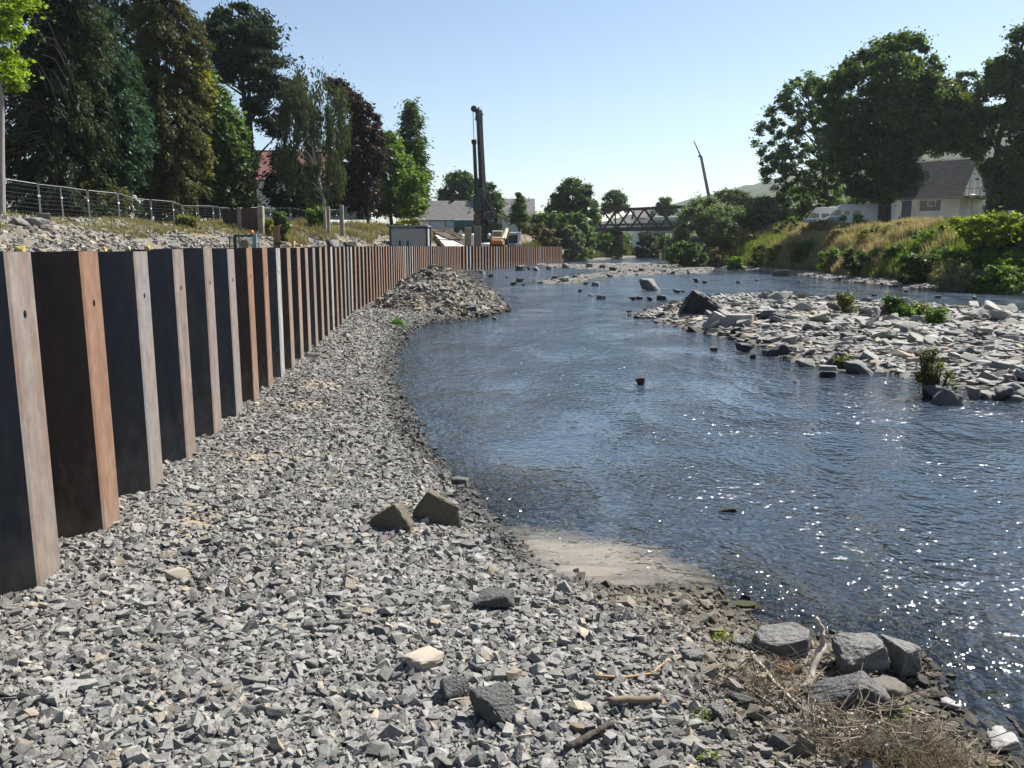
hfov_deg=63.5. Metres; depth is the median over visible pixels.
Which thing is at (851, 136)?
horse chestnut tree
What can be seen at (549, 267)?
rock
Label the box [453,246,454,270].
sheet pile
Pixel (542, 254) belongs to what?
sheet pile
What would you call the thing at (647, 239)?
bush
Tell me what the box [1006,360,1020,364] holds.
slate stone
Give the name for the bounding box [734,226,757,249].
weed clump
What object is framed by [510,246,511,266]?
sheet pile
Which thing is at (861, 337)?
slate stone
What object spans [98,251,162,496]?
sheet pile
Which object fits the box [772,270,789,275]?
stone block
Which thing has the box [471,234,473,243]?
white tank
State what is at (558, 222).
bush
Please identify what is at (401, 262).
sheet pile
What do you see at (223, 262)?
sheet pile
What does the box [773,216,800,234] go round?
weed clump
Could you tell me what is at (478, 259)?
sheet pile
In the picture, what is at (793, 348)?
slate stone
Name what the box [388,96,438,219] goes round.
sequoia tree
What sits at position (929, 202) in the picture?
window frame
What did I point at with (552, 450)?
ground
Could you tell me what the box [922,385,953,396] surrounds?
rock
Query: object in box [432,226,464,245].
ramp
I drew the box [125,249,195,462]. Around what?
sheet pile
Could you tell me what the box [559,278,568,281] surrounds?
rock
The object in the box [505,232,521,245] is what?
crusher machine
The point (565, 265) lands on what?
rock
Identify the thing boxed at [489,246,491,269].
sheet pile
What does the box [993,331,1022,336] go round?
boulder
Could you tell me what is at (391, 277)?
sheet pile
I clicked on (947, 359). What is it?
slate stone
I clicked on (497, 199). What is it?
maple tree
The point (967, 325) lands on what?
slate stone
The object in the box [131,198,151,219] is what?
fence panel
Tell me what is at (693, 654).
rock
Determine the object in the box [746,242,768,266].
weed clump
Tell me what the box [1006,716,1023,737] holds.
stick
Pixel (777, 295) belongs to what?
rock
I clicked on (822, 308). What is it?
slate stone
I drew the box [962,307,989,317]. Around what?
slate stone
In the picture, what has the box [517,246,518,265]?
sheet pile
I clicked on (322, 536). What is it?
gravel
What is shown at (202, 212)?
fence panel
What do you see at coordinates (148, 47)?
ivy spruce tree
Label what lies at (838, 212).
side window
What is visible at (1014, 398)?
rock
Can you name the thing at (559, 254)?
sheet pile
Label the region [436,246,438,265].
sheet pile
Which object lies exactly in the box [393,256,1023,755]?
river
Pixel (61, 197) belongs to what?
fence panel
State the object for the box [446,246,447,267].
sheet pile
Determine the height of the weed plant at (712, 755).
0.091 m
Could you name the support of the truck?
on the ground at (552, 450)
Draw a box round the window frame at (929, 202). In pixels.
[927,200,935,206]
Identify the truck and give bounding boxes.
[454,219,473,232]
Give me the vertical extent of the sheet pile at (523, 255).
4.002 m
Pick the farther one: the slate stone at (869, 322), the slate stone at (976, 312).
the slate stone at (976, 312)
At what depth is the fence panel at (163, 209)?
64.85 m
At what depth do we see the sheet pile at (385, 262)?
44.02 m
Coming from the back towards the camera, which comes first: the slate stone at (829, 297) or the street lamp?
the street lamp
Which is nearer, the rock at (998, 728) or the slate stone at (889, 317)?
the rock at (998, 728)
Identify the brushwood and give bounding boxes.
[653,618,1023,767]
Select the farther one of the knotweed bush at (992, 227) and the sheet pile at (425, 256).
the sheet pile at (425, 256)
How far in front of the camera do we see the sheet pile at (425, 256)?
67.34 m
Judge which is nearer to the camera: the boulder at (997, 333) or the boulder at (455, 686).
the boulder at (455, 686)
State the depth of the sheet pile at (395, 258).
48.97 m
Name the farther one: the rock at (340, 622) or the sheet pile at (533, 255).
the sheet pile at (533, 255)
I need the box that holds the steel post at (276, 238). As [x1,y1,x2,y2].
[273,227,285,247]
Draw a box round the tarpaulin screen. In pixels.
[429,221,454,232]
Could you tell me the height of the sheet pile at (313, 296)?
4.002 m
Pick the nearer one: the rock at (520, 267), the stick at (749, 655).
the stick at (749, 655)
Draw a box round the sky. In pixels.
[0,0,1023,224]
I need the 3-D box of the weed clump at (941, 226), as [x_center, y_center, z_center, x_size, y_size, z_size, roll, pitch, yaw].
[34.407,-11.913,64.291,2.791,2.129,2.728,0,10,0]
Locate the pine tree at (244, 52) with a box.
[190,0,309,206]
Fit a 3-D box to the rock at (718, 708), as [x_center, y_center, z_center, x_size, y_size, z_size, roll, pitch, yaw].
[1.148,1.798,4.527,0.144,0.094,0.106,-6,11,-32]
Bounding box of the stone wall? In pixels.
[222,211,236,226]
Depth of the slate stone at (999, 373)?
17.05 m
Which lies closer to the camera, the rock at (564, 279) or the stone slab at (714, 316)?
the stone slab at (714, 316)
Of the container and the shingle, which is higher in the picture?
the container
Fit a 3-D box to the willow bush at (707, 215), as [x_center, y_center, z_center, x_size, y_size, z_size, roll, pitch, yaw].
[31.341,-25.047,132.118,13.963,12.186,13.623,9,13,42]
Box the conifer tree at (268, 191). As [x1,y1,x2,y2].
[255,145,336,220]
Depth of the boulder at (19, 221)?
38.92 m
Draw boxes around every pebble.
[167,704,179,711]
[222,685,236,692]
[570,722,586,732]
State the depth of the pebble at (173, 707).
4.56 m
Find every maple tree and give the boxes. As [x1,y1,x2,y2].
[0,0,55,213]
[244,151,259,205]
[486,180,507,218]
[953,69,987,157]
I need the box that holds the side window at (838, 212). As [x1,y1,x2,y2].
[833,210,840,214]
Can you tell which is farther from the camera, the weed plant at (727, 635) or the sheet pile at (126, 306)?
the sheet pile at (126, 306)
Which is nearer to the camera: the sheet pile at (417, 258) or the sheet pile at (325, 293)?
the sheet pile at (325, 293)
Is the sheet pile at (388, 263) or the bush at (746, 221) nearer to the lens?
the sheet pile at (388, 263)
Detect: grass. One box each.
[0,210,464,245]
[704,631,1020,767]
[725,214,1023,285]
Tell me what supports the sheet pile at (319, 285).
on the ground at (552, 450)
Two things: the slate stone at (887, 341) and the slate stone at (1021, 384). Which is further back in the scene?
the slate stone at (887, 341)
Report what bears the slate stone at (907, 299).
on the shingle
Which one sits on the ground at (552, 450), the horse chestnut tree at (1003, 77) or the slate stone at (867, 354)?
the horse chestnut tree at (1003, 77)
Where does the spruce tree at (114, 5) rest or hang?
on the ground at (552, 450)
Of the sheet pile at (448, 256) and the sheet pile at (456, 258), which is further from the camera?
the sheet pile at (456, 258)
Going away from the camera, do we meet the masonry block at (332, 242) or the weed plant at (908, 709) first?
the weed plant at (908, 709)
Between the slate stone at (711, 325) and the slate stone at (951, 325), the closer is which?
the slate stone at (951, 325)
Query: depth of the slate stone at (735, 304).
35.03 m
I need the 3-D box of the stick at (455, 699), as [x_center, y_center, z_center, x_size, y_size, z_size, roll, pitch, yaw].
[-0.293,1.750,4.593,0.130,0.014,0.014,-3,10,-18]
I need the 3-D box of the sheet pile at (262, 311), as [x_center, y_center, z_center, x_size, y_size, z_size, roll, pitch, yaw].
[-4.573,-0.438,14.982,0.436,4.002,1.261,-1,10,-6]
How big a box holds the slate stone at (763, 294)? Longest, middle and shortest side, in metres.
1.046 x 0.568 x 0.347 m
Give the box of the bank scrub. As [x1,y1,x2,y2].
[512,231,660,257]
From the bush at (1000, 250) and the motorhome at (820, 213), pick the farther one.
the motorhome at (820, 213)
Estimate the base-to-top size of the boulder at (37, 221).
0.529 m
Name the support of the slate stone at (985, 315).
on the shingle
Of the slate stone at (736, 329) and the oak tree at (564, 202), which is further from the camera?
the oak tree at (564, 202)
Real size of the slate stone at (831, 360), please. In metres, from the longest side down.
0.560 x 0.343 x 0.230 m
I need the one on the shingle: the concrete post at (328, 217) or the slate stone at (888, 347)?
the slate stone at (888, 347)
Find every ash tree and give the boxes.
[600,188,631,231]
[653,196,676,237]
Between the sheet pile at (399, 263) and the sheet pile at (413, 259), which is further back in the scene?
the sheet pile at (413, 259)
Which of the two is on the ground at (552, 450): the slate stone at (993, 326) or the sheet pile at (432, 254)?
the sheet pile at (432, 254)
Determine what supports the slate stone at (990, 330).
on the shingle
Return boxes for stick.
[448,697,465,701]
[563,721,614,751]
[595,658,669,678]
[607,695,662,705]
[703,652,800,660]
[718,674,809,725]
[749,650,874,738]
[803,617,826,684]
[830,718,886,740]
[842,709,928,716]
[936,693,964,714]
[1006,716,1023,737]
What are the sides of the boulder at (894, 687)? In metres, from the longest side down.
0.305 x 0.191 x 0.113 m
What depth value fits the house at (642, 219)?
228.94 m
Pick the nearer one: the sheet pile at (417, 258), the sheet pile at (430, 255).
the sheet pile at (417, 258)
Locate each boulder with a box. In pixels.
[11,218,29,225]
[23,217,49,227]
[36,213,50,223]
[369,504,413,533]
[403,645,443,670]
[412,489,460,527]
[440,675,469,699]
[469,682,517,727]
[473,587,514,609]
[639,278,659,289]
[679,290,722,315]
[735,342,754,351]
[753,622,810,659]
[761,344,793,356]
[802,671,903,717]
[831,632,889,675]
[843,360,874,375]
[871,674,906,701]
[879,304,890,312]
[880,634,921,677]
[987,731,1022,751]
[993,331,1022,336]
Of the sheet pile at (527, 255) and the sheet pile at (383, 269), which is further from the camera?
the sheet pile at (527, 255)
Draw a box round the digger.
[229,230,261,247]
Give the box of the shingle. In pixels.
[453,264,1023,409]
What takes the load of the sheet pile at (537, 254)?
in the river
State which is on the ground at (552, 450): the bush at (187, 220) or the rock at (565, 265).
the bush at (187, 220)
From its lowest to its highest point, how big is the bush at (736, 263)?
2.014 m
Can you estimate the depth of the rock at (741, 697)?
4.67 m
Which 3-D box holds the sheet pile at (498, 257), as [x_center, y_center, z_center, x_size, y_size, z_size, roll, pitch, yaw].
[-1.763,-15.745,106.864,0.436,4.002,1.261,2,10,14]
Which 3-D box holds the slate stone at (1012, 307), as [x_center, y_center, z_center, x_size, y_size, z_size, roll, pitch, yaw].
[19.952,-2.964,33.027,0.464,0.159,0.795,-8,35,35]
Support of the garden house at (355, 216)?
on the ground at (552, 450)
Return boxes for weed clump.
[707,246,733,266]
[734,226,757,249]
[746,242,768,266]
[762,245,782,263]
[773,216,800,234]
[796,217,829,236]
[815,247,841,272]
[819,225,849,245]
[838,211,865,229]
[851,223,884,244]
[880,218,911,233]
[880,242,905,265]
[905,226,944,250]
[928,244,951,266]
[937,217,962,233]
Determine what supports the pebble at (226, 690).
on the gravel
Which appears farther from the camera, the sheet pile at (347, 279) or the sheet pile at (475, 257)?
the sheet pile at (475, 257)
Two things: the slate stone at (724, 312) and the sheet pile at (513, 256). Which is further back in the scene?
the sheet pile at (513, 256)
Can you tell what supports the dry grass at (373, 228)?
on the ground at (552, 450)
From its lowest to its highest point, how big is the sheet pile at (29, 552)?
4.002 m
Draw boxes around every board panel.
[464,227,470,245]
[474,226,480,245]
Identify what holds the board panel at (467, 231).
on the ground at (552, 450)
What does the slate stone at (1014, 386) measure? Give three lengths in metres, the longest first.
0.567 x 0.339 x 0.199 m
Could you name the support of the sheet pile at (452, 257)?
on the ground at (552, 450)
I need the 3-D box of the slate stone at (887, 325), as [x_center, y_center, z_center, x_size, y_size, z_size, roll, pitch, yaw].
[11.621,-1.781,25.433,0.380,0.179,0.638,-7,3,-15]
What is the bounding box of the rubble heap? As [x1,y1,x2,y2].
[372,264,510,317]
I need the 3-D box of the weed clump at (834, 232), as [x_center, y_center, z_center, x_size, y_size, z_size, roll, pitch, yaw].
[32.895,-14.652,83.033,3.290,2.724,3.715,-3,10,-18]
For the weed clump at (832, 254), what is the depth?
78.31 m
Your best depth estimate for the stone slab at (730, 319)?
27.39 m
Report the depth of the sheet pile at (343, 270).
28.03 m
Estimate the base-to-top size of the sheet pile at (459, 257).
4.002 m
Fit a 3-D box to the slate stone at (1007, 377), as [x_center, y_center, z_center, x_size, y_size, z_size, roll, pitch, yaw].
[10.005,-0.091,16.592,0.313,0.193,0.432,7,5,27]
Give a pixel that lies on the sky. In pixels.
(610, 94)
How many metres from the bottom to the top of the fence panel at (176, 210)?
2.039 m
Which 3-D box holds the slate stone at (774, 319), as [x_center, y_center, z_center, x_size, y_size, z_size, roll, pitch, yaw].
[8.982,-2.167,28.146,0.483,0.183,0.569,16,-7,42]
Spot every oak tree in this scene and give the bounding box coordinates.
[541,176,603,230]
[712,186,753,209]
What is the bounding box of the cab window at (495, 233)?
[493,231,501,236]
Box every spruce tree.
[1,0,136,219]
[35,0,195,219]
[118,0,221,221]
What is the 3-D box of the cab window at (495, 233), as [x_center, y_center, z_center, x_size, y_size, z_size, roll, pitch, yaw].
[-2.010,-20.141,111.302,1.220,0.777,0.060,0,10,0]
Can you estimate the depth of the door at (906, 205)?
109.27 m
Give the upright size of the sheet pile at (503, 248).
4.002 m
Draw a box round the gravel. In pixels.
[0,300,1023,767]
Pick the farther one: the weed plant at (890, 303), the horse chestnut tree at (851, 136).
the horse chestnut tree at (851, 136)
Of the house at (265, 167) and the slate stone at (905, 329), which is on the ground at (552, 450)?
the house at (265, 167)
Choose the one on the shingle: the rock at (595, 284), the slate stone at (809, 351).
the slate stone at (809, 351)
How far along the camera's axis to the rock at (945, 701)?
5.09 m
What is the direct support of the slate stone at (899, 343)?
on the shingle
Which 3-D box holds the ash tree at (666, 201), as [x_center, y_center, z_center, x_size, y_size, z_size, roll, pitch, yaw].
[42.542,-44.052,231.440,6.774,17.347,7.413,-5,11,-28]
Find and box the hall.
[417,198,474,233]
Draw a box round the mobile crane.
[694,141,710,196]
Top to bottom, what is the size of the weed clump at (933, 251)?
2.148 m
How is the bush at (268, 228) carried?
on the ground at (552, 450)
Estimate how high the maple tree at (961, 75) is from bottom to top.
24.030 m
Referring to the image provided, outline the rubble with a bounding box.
[0,214,471,251]
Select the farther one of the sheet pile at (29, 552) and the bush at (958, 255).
the bush at (958, 255)
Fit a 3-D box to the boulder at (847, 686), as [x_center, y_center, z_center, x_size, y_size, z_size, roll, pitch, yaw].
[1.976,1.812,4.831,0.554,0.210,0.243,-1,10,-4]
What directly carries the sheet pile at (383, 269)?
on the ground at (552, 450)
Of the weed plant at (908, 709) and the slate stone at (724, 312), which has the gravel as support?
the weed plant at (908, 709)
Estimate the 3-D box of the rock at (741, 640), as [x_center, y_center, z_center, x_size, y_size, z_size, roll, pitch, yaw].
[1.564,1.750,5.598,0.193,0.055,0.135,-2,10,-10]
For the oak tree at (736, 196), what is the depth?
197.46 m
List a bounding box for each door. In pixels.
[900,199,913,217]
[969,179,974,194]
[976,180,980,194]
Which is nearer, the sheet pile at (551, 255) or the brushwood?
the brushwood
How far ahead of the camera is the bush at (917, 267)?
57.94 m
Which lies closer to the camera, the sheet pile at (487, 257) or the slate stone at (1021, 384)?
the slate stone at (1021, 384)
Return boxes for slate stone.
[700,320,720,329]
[704,310,711,316]
[717,309,731,315]
[730,302,740,305]
[730,327,744,333]
[736,319,751,326]
[758,292,773,298]
[761,310,786,318]
[768,315,782,322]
[773,299,786,303]
[779,291,792,299]
[779,305,791,308]
[782,335,797,342]
[785,315,799,318]
[789,346,796,350]
[792,302,811,310]
[796,292,807,297]
[801,322,821,330]
[801,336,808,341]
[805,348,815,354]
[809,313,826,321]
[815,306,826,310]
[817,316,831,322]
[826,295,836,300]
[826,352,848,364]
[827,302,841,310]
[834,324,845,331]
[837,345,845,351]
[840,332,856,337]
[841,335,866,340]
[843,337,856,341]
[858,306,880,316]
[858,313,874,317]
[860,297,873,301]
[861,350,878,360]
[866,316,879,324]
[871,321,885,326]
[871,330,898,338]
[873,345,893,351]
[881,339,891,343]
[882,315,901,320]
[882,323,892,327]
[891,322,918,331]
[892,341,909,345]
[899,297,914,306]
[899,327,909,331]
[906,332,923,342]
[909,315,924,321]
[915,339,924,344]
[923,335,938,344]
[936,356,961,363]
[943,323,956,327]
[958,363,970,367]
[960,323,971,328]
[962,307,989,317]
[964,328,976,333]
[967,301,978,306]
[968,311,989,317]
[973,331,989,335]
[974,336,994,340]
[975,349,984,353]
[978,328,992,333]
[982,300,999,309]
[986,324,1000,328]
[989,354,1007,358]
[989,360,1012,368]
[990,310,1010,319]
[995,370,1007,376]
[998,382,1022,390]
[1000,335,1023,340]
[1002,374,1016,380]
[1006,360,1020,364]
[1007,304,1017,310]
[1007,380,1023,387]
[1013,369,1023,380]
[1014,388,1023,396]
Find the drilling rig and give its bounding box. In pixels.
[471,105,502,244]
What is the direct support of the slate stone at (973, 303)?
on the shingle
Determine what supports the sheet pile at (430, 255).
on the ground at (552, 450)
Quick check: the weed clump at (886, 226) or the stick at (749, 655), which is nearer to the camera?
the stick at (749, 655)
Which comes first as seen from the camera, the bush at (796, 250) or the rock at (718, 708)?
the rock at (718, 708)
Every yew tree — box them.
[174,124,271,222]
[187,61,261,220]
[505,192,531,231]
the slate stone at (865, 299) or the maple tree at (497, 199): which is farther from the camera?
the maple tree at (497, 199)
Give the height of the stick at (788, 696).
0.074 m
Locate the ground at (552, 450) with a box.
[0,124,1023,767]
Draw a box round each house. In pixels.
[256,150,347,223]
[300,185,375,219]
[500,199,534,233]
[631,210,654,249]
[866,156,986,221]
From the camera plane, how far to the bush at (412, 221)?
97.64 m
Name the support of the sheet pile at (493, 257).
in the river
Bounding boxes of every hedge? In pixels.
[758,179,871,223]
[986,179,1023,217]
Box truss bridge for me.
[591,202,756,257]
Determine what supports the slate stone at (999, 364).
on the shingle
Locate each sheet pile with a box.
[0,251,60,594]
[30,251,119,537]
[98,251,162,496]
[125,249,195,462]
[163,248,221,436]
[212,249,242,417]
[214,248,258,400]
[252,248,272,387]
[267,248,284,377]
[280,248,294,368]
[290,248,303,358]
[300,248,311,351]
[301,247,324,340]
[307,248,317,346]
[321,247,329,336]
[327,247,334,330]
[332,247,338,327]
[337,247,342,322]
[341,247,346,318]
[342,246,357,309]
[345,247,350,315]
[348,247,353,312]
[356,247,361,308]
[358,246,368,304]
[360,247,364,306]
[365,246,374,300]
[367,247,371,301]
[373,246,377,297]
[376,246,380,297]
[379,246,382,295]
[382,246,384,292]
[384,246,387,291]
[387,246,389,289]
[389,246,392,289]
[392,246,394,287]
[394,246,396,286]
[396,246,398,283]
[398,246,400,279]
[400,246,402,279]
[402,246,404,279]
[404,246,405,277]
[406,246,408,277]
[408,246,410,276]
[410,246,412,273]
[413,246,414,272]
[415,246,416,272]
[417,246,418,271]
[419,246,420,270]
[421,246,422,268]
[423,246,424,267]
[424,246,426,268]
[426,246,427,266]
[428,246,429,266]
[430,246,431,264]
[432,246,433,263]
[434,246,435,263]
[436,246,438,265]
[438,246,440,265]
[440,246,441,265]
[442,246,443,265]
[444,246,445,267]
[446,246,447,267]
[448,246,449,267]
[451,246,452,269]
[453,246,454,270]
[454,246,455,270]
[456,246,457,270]
[459,246,460,269]
[461,246,463,268]
[464,246,467,269]
[468,246,470,269]
[471,246,473,269]
[474,246,476,269]
[477,246,480,269]
[480,246,483,269]
[483,246,485,269]
[486,246,488,269]
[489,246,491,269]
[492,246,494,269]
[495,246,496,267]
[497,247,499,267]
[498,246,502,267]
[502,246,504,267]
[505,246,506,267]
[507,246,509,267]
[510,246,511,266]
[512,247,513,266]
[513,246,516,266]
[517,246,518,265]
[519,246,520,264]
[521,246,522,264]
[523,246,526,264]
[523,247,524,264]
[527,246,530,264]
[527,247,528,264]
[531,247,532,264]
[532,246,534,264]
[535,246,536,263]
[537,246,538,263]
[540,247,541,262]
[542,247,543,262]
[547,247,548,262]
[550,247,551,263]
[553,247,554,261]
[556,247,557,261]
[559,247,560,261]
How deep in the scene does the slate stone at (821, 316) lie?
27.45 m
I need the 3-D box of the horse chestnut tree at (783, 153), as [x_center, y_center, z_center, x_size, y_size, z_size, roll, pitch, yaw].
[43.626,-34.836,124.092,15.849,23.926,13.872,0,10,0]
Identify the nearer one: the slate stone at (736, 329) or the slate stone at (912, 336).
the slate stone at (912, 336)
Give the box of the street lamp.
[969,194,975,213]
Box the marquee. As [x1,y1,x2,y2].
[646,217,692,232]
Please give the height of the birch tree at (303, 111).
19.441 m
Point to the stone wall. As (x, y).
(229, 217)
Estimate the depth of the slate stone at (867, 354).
19.77 m
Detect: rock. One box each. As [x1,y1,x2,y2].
[164,567,188,580]
[324,619,350,626]
[451,476,469,487]
[515,265,524,270]
[546,265,552,269]
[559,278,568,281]
[562,263,568,267]
[592,282,599,285]
[596,295,605,298]
[635,375,644,384]
[653,312,667,317]
[656,295,666,300]
[681,649,704,661]
[709,346,717,351]
[709,699,729,720]
[719,506,738,511]
[726,691,755,705]
[729,635,752,647]
[730,600,757,610]
[746,703,764,720]
[766,291,783,299]
[767,730,790,752]
[790,734,816,758]
[797,358,815,368]
[817,365,837,370]
[819,371,839,377]
[914,348,936,355]
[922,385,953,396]
[931,388,964,407]
[940,697,961,716]
[951,346,977,354]
[965,385,980,399]
[980,390,994,400]
[991,725,1006,731]
[994,386,1014,398]
[1009,395,1022,402]
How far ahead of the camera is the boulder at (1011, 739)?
4.65 m
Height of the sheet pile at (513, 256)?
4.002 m
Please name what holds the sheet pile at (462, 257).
in the river
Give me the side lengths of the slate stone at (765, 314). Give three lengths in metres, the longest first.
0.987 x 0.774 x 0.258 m
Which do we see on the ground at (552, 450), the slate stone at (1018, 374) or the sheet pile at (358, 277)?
the sheet pile at (358, 277)
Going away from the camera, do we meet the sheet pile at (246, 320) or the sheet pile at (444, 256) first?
the sheet pile at (246, 320)
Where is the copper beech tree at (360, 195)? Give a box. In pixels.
[321,71,393,223]
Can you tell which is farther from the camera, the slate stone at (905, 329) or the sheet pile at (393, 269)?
the sheet pile at (393, 269)
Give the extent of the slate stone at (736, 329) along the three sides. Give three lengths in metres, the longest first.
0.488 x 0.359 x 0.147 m
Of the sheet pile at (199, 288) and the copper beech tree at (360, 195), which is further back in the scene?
the copper beech tree at (360, 195)
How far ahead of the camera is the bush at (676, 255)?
106.94 m
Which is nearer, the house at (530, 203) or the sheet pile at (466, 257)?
the sheet pile at (466, 257)
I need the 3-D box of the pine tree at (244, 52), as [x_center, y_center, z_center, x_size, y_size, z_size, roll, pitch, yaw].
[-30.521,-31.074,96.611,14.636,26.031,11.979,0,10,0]
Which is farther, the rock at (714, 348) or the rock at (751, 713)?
the rock at (714, 348)
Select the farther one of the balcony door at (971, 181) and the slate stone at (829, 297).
the balcony door at (971, 181)
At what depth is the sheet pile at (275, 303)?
15.75 m
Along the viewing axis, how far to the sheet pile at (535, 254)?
126.72 m
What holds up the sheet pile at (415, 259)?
on the ground at (552, 450)
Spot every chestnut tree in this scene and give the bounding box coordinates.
[370,128,433,224]
[747,69,845,215]
[810,26,953,222]
[887,67,987,222]
[958,18,1023,215]
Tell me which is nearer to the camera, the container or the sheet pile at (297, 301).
the sheet pile at (297, 301)
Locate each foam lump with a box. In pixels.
[15,246,25,251]
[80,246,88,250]
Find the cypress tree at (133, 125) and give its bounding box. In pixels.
[74,2,164,215]
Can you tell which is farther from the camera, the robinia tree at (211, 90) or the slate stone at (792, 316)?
the robinia tree at (211, 90)
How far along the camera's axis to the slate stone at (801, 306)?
32.66 m
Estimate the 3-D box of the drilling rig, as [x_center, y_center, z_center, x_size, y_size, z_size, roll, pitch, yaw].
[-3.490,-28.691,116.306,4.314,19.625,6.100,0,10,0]
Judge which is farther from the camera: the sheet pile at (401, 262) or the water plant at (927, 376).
the sheet pile at (401, 262)
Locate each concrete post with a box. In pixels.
[323,209,326,228]
[326,206,330,231]
[339,205,343,235]
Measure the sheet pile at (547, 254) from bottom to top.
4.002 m
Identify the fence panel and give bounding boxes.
[1,179,39,214]
[38,184,62,217]
[60,186,89,218]
[88,190,119,218]
[118,193,133,218]
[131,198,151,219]
[151,200,173,224]
[173,202,182,220]
[195,205,213,222]
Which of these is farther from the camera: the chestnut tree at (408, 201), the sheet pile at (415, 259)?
the chestnut tree at (408, 201)
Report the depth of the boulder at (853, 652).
5.21 m
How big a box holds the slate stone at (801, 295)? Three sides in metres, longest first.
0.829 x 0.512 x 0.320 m
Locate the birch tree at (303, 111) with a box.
[266,55,358,211]
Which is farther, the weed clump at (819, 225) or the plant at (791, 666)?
the weed clump at (819, 225)
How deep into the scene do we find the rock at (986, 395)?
15.60 m
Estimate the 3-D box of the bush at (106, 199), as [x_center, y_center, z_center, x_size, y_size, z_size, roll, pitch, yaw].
[-31.303,-13.624,61.567,6.062,4.084,5.743,4,10,21]
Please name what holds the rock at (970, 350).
on the ground at (552, 450)
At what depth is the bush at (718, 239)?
119.01 m
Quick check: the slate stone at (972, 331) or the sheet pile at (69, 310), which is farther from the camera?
the slate stone at (972, 331)
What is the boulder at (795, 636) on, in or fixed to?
on the gravel
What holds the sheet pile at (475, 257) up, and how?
in the river
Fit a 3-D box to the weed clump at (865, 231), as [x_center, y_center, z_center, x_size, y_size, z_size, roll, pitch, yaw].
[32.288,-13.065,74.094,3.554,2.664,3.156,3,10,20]
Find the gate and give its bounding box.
[237,206,264,233]
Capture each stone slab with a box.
[50,678,90,692]
[702,311,725,326]
[725,313,753,326]
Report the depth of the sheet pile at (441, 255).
77.19 m
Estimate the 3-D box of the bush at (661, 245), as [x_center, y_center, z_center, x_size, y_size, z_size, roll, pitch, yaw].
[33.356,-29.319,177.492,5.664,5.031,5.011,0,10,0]
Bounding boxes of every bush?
[65,175,135,218]
[172,214,198,229]
[264,217,274,236]
[271,210,292,241]
[303,205,330,230]
[394,217,420,224]
[512,221,561,246]
[528,211,550,231]
[541,210,600,258]
[564,224,590,263]
[592,231,693,249]
[592,232,629,257]
[634,231,659,258]
[655,236,671,258]
[658,192,746,263]
[664,240,711,266]
[696,231,738,263]
[726,256,744,270]
[731,211,763,234]
[735,195,799,236]
[784,238,818,263]
[839,246,882,274]
[895,251,936,283]
[931,262,984,292]
[936,246,1023,272]
[945,206,1023,253]
[970,236,1019,259]
[970,263,1023,296]
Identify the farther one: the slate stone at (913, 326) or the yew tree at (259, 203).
the yew tree at (259, 203)
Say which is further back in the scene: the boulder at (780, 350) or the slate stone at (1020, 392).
the boulder at (780, 350)
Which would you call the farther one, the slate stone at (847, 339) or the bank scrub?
the bank scrub
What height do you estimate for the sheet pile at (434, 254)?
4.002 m
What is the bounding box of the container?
[389,225,430,245]
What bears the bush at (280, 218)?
on the ground at (552, 450)
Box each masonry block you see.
[325,239,338,246]
[343,241,356,246]
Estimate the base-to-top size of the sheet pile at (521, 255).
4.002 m
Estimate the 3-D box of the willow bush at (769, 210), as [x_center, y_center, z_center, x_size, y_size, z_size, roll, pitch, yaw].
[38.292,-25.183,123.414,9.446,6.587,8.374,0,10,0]
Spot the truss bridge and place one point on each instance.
(605, 229)
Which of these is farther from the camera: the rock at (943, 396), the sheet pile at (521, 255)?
the sheet pile at (521, 255)
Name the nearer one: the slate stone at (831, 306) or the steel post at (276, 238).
the slate stone at (831, 306)
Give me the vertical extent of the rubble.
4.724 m
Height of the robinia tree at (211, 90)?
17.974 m
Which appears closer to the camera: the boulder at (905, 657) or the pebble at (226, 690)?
the pebble at (226, 690)
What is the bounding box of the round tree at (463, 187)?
[431,166,473,200]
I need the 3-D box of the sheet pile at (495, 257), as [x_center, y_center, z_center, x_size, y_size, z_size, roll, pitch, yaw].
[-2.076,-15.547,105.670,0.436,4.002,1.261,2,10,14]
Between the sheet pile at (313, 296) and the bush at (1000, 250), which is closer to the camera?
the sheet pile at (313, 296)
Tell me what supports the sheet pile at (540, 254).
in the river
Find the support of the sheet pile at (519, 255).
in the river
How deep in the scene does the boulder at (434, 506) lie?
8.03 m
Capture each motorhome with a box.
[803,206,836,222]
[825,203,895,223]
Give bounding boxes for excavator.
[490,228,510,246]
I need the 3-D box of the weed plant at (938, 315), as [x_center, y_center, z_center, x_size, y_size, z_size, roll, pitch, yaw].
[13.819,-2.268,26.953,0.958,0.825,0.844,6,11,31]
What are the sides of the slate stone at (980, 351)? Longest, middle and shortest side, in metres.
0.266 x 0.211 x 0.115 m
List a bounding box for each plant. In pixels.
[384,315,408,325]
[691,707,714,721]
[696,747,722,765]
[710,628,733,641]
[773,657,794,676]
[825,287,863,312]
[832,353,853,367]
[875,701,910,724]
[879,292,914,313]
[892,301,919,317]
[909,299,932,314]
[911,345,959,403]
[920,304,951,323]
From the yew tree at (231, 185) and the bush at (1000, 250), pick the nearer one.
the bush at (1000, 250)

